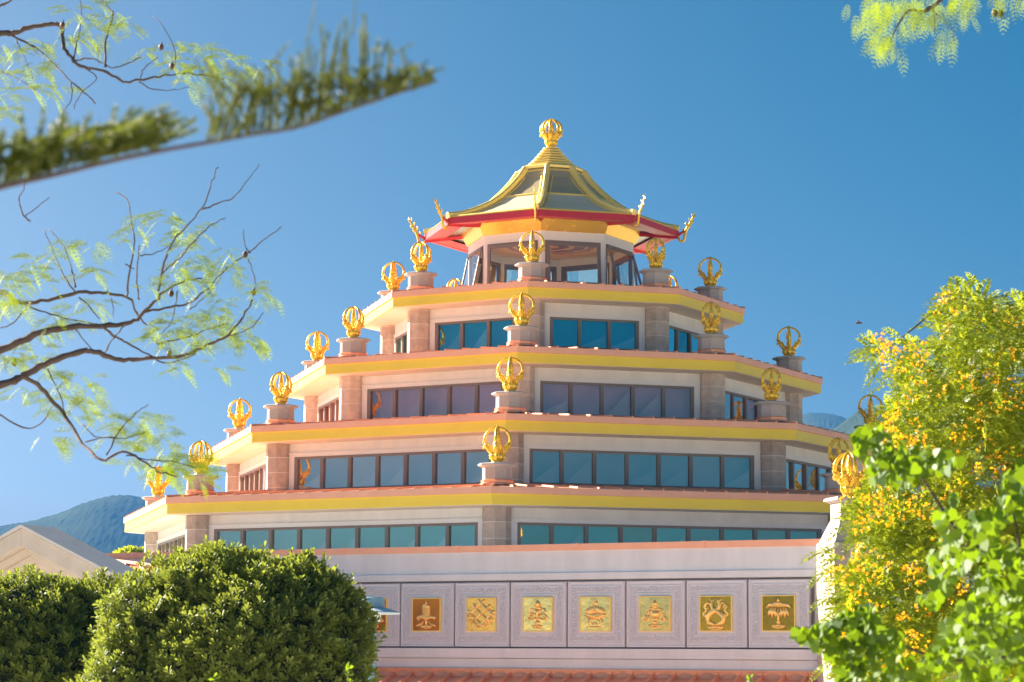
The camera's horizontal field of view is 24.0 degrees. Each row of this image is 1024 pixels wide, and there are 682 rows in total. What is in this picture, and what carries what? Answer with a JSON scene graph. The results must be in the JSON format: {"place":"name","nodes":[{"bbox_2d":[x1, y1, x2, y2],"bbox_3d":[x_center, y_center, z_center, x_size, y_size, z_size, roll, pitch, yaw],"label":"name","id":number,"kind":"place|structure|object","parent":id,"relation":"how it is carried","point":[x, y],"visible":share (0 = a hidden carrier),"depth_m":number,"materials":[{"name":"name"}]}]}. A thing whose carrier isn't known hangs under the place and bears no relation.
{"place":"outdoors","nodes":[
{"label":"outdoors","id":0,"kind":"place"},
{"bbox_2d":[0,524,138,588],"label":"stone gable","id":1,"kind":"structure","parent":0,"point":[47,549],"depth_m":45.76,"materials":[{"name":"beige stone"}]},
{"bbox_2d":[0,495,145,552],"bbox_3d":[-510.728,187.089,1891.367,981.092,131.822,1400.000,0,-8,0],"label":"hill","id":2,"kind":"structure","parent":0,"point":[98,524],"depth_m":1662.11,"materials":[{"name":"blue"}]},
{"bbox_2d":[0,0,1023,525],"label":"sky","id":3,"kind":"structure","parent":0,"point":[831,190],"materials":[{"name":"blue"}]},
{"bbox_2d":[802,413,845,429],"bbox_3d":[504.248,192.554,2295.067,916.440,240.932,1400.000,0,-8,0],"label":"hill","id":4,"kind":"structure","parent":0,"point":[827,421],"depth_m":2166.62,"materials":[{"name":"blue"}]},
{"bbox_2d":[832,377,1023,547],"bbox_3d":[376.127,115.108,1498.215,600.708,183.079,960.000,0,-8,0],"label":"hill","id":5,"kind":"structure","parent":0,"point":[846,426],"depth_m":1420.34,"materials":[{"name":"blue"}]},
{"bbox_3d":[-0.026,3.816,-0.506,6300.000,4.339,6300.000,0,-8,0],"label":"ground","id":6,"kind":"structure","parent":0,"visible":0},
{"bbox_2d":[0,563,122,681],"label":"bush","id":7,"kind":"object","parent":6,"relation":"on","point":[46,635],"visible":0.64,"depth_m":25.73,"materials":[{"name":"green plant"}]},
{"bbox_2d":[112,545,143,552],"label":"distant tree","id":8,"kind":"object","parent":6,"relation":"on","point":[130,549],"visible":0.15,"depth_m":129.06,"materials":[{"name":"green plant"}]},
{"bbox_2d":[0,0,287,501],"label":"fern leaved tree","id":9,"kind":"object","parent":6,"relation":"on","point":[39,365],"visible":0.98,"depth_m":14.15,"materials":[{"name":"green plant"}]},
{"bbox_2d":[208,672,220,681],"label":"leafy sprig","id":10,"kind":"object","parent":6,"relation":"on","point":[214,675],"visible":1,"depth_m":15.84,"materials":[{"name":"green plant"}]},
{"bbox_2d":[0,0,444,189],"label":"conifer tree","id":11,"kind":"object","parent":6,"relation":"on","point":[140,132],"visible":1,"depth_m":3.66,"materials":[{"name":"green plant"}]},
{"bbox_2d":[62,535,386,681],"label":"bush","id":12,"kind":"object","parent":6,"relation":"on","point":[209,610],"visible":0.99,"depth_m":24.16,"materials":[{"name":"green plant"}]},
{"bbox_2d":[345,662,353,681],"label":"leafy sprig","id":13,"kind":"object","parent":6,"relation":"on","point":[347,668],"visible":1,"depth_m":15.84,"materials":[{"name":"green plant"}]},
{"bbox_2d":[362,597,399,681],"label":"street lamp","id":14,"kind":"object","parent":6,"relation":"on","point":[377,603],"visible":0.41,"depth_m":35.62,"materials":[{"name":"metal"}]},
{"bbox_2d":[105,146,985,681],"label":"temple","id":15,"kind":"structure","parent":6,"relation":"on","point":[647,454],"depth_m":72.51,"materials":[{"name":"beige stone"}]},
{"bbox_2d":[116,559,157,573],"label":"wing roof","id":16,"kind":"structure","parent":15,"relation":"attached to","point":[130,563],"depth_m":64.63,"materials":[{"name":"white metal"}]},
{"bbox_2d":[142,465,169,504],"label":"crown finial","id":17,"kind":"object","parent":15,"relation":"on","point":[158,490],"visible":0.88,"depth_m":83.58,"materials":[{"name":"metal"}]},
{"bbox_2d":[158,534,184,551],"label":"window","id":18,"kind":"structure","parent":15,"relation":"in","point":[179,541],"depth_m":79.63,"materials":[{"name":"grey glass"}]},
{"bbox_2d":[183,439,218,495],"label":"crown finial","id":19,"kind":"object","parent":15,"relation":"on","point":[198,488],"visible":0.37,"depth_m":73.45,"materials":[{"name":"metal"}]},
{"bbox_2d":[223,398,251,438],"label":"crown finial","id":20,"kind":"object","parent":15,"relation":"on","point":[239,419],"visible":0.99,"depth_m":83.62,"materials":[{"name":"metal"}]},
{"bbox_2d":[240,464,265,490],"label":"window","id":21,"kind":"structure","parent":15,"relation":"in","point":[255,479],"depth_m":79.90,"materials":[{"name":"beige glass"}]},
{"bbox_2d":[263,370,298,423],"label":"crown finial","id":22,"kind":"object","parent":15,"relation":"on","point":[280,411],"visible":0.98,"depth_m":75.52,"materials":[{"name":"metal"}]},
{"bbox_2d":[301,330,328,368],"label":"crown finial","id":23,"kind":"object","parent":15,"relation":"on","point":[317,352],"visible":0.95,"depth_m":83.60,"materials":[{"name":"metal"}]},
{"bbox_2d":[318,397,338,421],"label":"window","id":24,"kind":"structure","parent":15,"relation":"in","point":[329,411],"depth_m":80.87,"materials":[{"name":"beige glass"}]},
{"bbox_2d":[214,522,477,549],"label":"window","id":25,"kind":"structure","parent":15,"relation":"in","point":[229,535],"depth_m":71.03,"materials":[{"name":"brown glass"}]},
{"bbox_2d":[336,306,370,356],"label":"crown finial","id":26,"kind":"object","parent":15,"relation":"on","point":[353,344],"visible":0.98,"depth_m":77.48,"materials":[{"name":"metal"}]},
{"bbox_2d":[376,598,387,630],"bbox_3d":[-3.579,7.038,61.884,0.842,0.842,0.175,-4,-9,29],"label":"gold plaque","id":27,"kind":"object","parent":15,"relation":"attached to","point":[384,620],"visible":0.14,"depth_m":61.72,"materials":[{"name":"brown metal"}]},
{"bbox_2d":[377,260,404,297],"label":"crown finial","id":28,"kind":"object","parent":15,"relation":"on","point":[393,282],"visible":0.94,"depth_m":83.59,"materials":[{"name":"metal"}]},
{"bbox_2d":[294,449,491,489],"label":"window","id":29,"kind":"structure","parent":15,"relation":"in","point":[458,476],"depth_m":73.57,"materials":[{"name":"brown glass"}]},
{"bbox_2d":[395,332,406,352],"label":"window","id":30,"kind":"structure","parent":15,"relation":"in","point":[400,341],"depth_m":81.86,"materials":[{"name":"grey glass"}]},
{"bbox_2d":[404,240,437,289],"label":"crown finial","id":31,"kind":"object","parent":15,"relation":"on","point":[419,277],"visible":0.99,"depth_m":79.41,"materials":[{"name":"metal"}]},
{"bbox_2d":[412,598,440,630],"bbox_3d":[-2.175,6.944,61.097,0.842,0.842,0.110,-4,-9,29],"label":"gold plaque","id":32,"kind":"object","parent":15,"relation":"attached to","point":[426,614],"visible":1,"depth_m":61.07,"materials":[{"name":"brown metal"}]},
{"bbox_2d":[367,381,503,418],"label":"window","id":33,"kind":"structure","parent":15,"relation":"in","point":[418,409],"depth_m":76.08,"materials":[{"name":"blue glass"}]},
{"bbox_2d":[447,278,463,286],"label":"crown finial","id":34,"kind":"object","parent":15,"relation":"on","point":[453,280],"visible":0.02,"depth_m":87.31,"materials":[{"name":"metal"}]},
{"bbox_2d":[461,246,482,284],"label":"lantern window","id":35,"kind":"structure","parent":15,"relation":"in","point":[470,257],"depth_m":82.94,"materials":[{"name":"white glass"}]},
{"bbox_2d":[435,317,514,350],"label":"window","id":36,"kind":"structure","parent":15,"relation":"in","point":[485,340],"depth_m":78.49,"materials":[{"name":"blue glass"}]},
{"bbox_2d":[466,597,495,630],"bbox_3d":[-0.773,6.848,60.307,0.842,0.842,0.068,-4,-9,29],"label":"gold plaque","id":37,"kind":"object","parent":15,"relation":"attached to","point":[480,614],"visible":1,"depth_m":60.30,"materials":[{"name":"brown metal"}]},
{"bbox_2d":[466,256,500,284],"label":"lantern window","id":38,"kind":"structure","parent":15,"relation":"in","point":[495,266],"depth_m":84.37,"materials":[{"name":"white glass"}]},
{"bbox_2d":[478,425,517,485],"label":"crown finial","id":39,"kind":"object","parent":15,"relation":"on","point":[497,470],"visible":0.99,"depth_m":68.29,"materials":[{"name":"metal"}]},
{"bbox_2d":[491,355,529,413],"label":"crown finial","id":40,"kind":"object","parent":15,"relation":"on","point":[510,399],"visible":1,"depth_m":71.40,"materials":[{"name":"metal"}]},
{"bbox_2d":[487,240,537,283],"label":"lantern window","id":41,"kind":"structure","parent":15,"relation":"in","point":[525,243],"depth_m":81.04,"materials":[{"name":"brown glass"}]},
{"bbox_2d":[504,292,539,346],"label":"crown finial","id":42,"kind":"object","parent":15,"relation":"on","point":[521,332],"visible":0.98,"depth_m":74.36,"materials":[{"name":"metal"}]},
{"bbox_2d":[504,264,556,281],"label":"lantern window","id":43,"kind":"structure","parent":15,"relation":"in","point":[553,270],"depth_m":85.51,"materials":[{"name":"brown metal"}]},
{"bbox_2d":[515,230,549,281],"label":"crown finial","id":44,"kind":"object","parent":15,"relation":"on","point":[532,269],"visible":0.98,"depth_m":77.29,"materials":[{"name":"metal"}]},
{"bbox_2d":[522,597,552,630],"bbox_3d":[0.625,6.752,59.511,0.842,0.842,0.210,-4,-9,29],"label":"gold plaque","id":45,"kind":"object","parent":15,"relation":"attached to","point":[537,613],"visible":1,"depth_m":59.48,"materials":[{"name":"brown metal"}]},
{"bbox_2d":[539,118,562,146],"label":"crown finial","id":46,"kind":"object","parent":15,"relation":"on","point":[550,137],"visible":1,"depth_m":83.48,"materials":[{"name":"gold metal"}]},
{"bbox_2d":[545,240,600,283],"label":"lantern window","id":47,"kind":"structure","parent":15,"relation":"in","point":[547,242],"depth_m":80.41,"materials":[{"name":"brown metal"}]},
{"bbox_2d":[561,263,608,284],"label":"lantern window","id":48,"kind":"structure","parent":15,"relation":"in","point":[564,270],"depth_m":85.55,"materials":[{"name":"brown metal"}]},
{"bbox_2d":[550,317,638,350],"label":"window","id":49,"kind":"structure","parent":15,"relation":"in","point":[604,342],"depth_m":77.96,"materials":[{"name":"blue glass"}]},
{"bbox_2d":[580,597,610,630],"bbox_3d":[2.029,6.657,58.724,0.842,0.842,0.110,-4,-9,29],"label":"gold plaque","id":50,"kind":"object","parent":15,"relation":"attached to","point":[595,613],"visible":1,"depth_m":58.70,"materials":[{"name":"brown metal"}]},
{"bbox_2d":[540,381,693,417],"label":"window","id":51,"kind":"structure","parent":15,"relation":"in","point":[626,406],"depth_m":75.32,"materials":[{"name":"blue glass"}]},
{"bbox_2d":[606,244,641,285],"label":"lantern window","id":52,"kind":"structure","parent":15,"relation":"in","point":[631,259],"depth_m":82.22,"materials":[{"name":"brown glass"}]},
{"bbox_2d":[613,255,637,285],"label":"lantern window","id":53,"kind":"structure","parent":15,"relation":"in","point":[623,260],"depth_m":84.15,"materials":[{"name":"brown glass"}]},
{"bbox_2d":[529,449,754,489],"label":"window","id":54,"kind":"structure","parent":15,"relation":"in","point":[587,475],"depth_m":72.52,"materials":[{"name":"brown glass"}]},
{"bbox_2d":[639,596,670,630],"bbox_3d":[3.428,6.561,57.929,0.842,0.842,0.175,-4,-9,29],"label":"gold plaque","id":55,"kind":"object","parent":15,"relation":"attached to","point":[654,613],"visible":1,"depth_m":57.90,"materials":[{"name":"brown metal"}]},
{"bbox_2d":[639,237,672,286],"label":"crown finial","id":56,"kind":"object","parent":15,"relation":"on","point":[655,274],"visible":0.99,"depth_m":78.42,"materials":[{"name":"metal"}]},
{"bbox_2d":[517,522,821,544],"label":"window","id":57,"kind":"structure","parent":15,"relation":"in","point":[582,537],"depth_m":69.47,"materials":[{"name":"teal glass"}]},
{"bbox_2d":[669,275,678,285],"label":"crown finial","id":58,"kind":"object","parent":15,"relation":"on","point":[675,280],"visible":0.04,"depth_m":86.31,"materials":[{"name":"metal"}]},
{"bbox_2d":[669,325,698,352],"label":"window","id":59,"kind":"structure","parent":15,"relation":"in","point":[692,343],"depth_m":80.18,"materials":[{"name":"blue glass"}]},
{"bbox_2d":[694,256,726,301],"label":"crown finial","id":60,"kind":"object","parent":15,"relation":"on","point":[709,289],"visible":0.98,"depth_m":82.09,"materials":[{"name":"metal"}]},
{"bbox_2d":[693,302,728,353],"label":"crown finial","id":61,"kind":"object","parent":15,"relation":"on","point":[710,341],"visible":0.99,"depth_m":76.03,"materials":[{"name":"metal"}]},
{"bbox_2d":[699,596,732,630],"bbox_3d":[4.830,6.466,57.138,0.842,0.842,0.119,-4,-9,29],"label":"gold plaque","id":62,"kind":"object","parent":15,"relation":"attached to","point":[715,613],"visible":1,"depth_m":57.12,"materials":[{"name":"brown metal"}]},
{"bbox_2d":[725,391,765,419],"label":"window","id":63,"kind":"structure","parent":15,"relation":"in","point":[735,403],"depth_m":77.81,"materials":[{"name":"blue glass"}]},
{"bbox_2d":[753,367,789,422],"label":"crown finial","id":64,"kind":"object","parent":15,"relation":"on","point":[771,408],"visible":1,"depth_m":73.60,"materials":[{"name":"metal"}]},
{"bbox_2d":[762,595,795,630],"bbox_3d":[6.233,6.371,56.351,0.842,0.842,0.110,-4,-9,29],"label":"gold plaque","id":65,"kind":"object","parent":15,"relation":"attached to","point":[778,612],"visible":1,"depth_m":56.33,"materials":[{"name":"brown metal"}]},
{"bbox_2d":[772,325,805,372],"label":"crown finial","id":66,"kind":"object","parent":15,"relation":"on","point":[788,360],"visible":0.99,"depth_m":81.43,"materials":[{"name":"metal"}]},
{"bbox_2d":[786,459,865,492],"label":"window","id":67,"kind":"structure","parent":15,"relation":"in","point":[796,471],"depth_m":75.72,"materials":[{"name":"blue glass"}]},
{"bbox_2d":[820,436,848,493],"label":"crown finial","id":68,"kind":"object","parent":15,"relation":"on","point":[832,486],"visible":0.44,"depth_m":71.13,"materials":[{"name":"metal"}]},
{"bbox_2d":[854,394,882,428],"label":"crown finial","id":69,"kind":"object","parent":15,"relation":"on","point":[867,417],"visible":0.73,"depth_m":80.95,"materials":[{"name":"metal"}]},
{"bbox_2d":[746,674,753,681],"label":"leafy sprig","id":70,"kind":"object","parent":6,"relation":"on","point":[748,678],"visible":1,"depth_m":15.85,"materials":[{"name":"green plant"}]},
{"bbox_2d":[816,496,881,681],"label":"stone pier","id":71,"kind":"structure","parent":6,"relation":"on","point":[833,502],"depth_m":55.11,"materials":[{"name":"stone"}]},
{"bbox_2d":[832,450,866,495],"bbox_3d":[7.799,3.058,55.588,0.788,1.100,0.788,-1,-8,10],"label":"crown finial","id":72,"kind":"object","parent":71,"relation":"on","point":[847,480],"visible":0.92,"depth_m":55.38,"materials":[{"name":"gold metal"}]},
{"bbox_2d":[790,424,1023,681],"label":"heart leaved tree","id":73,"kind":"object","parent":6,"relation":"on","point":[997,651],"visible":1,"depth_m":8.76,"materials":[{"name":"green plant"}]},
{"bbox_2d":[797,272,1023,681],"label":"flowering tree","id":74,"kind":"object","parent":6,"relation":"on","point":[894,538],"visible":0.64,"depth_m":17.53,"materials":[{"name":"yellow plant"}]},
{"bbox_2d":[841,0,1023,75],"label":"fern leaved tree","id":75,"kind":"object","parent":6,"relation":"on","point":[926,10],"visible":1,"depth_m":13.32,"materials":[{"name":"green plant"}]}
]}

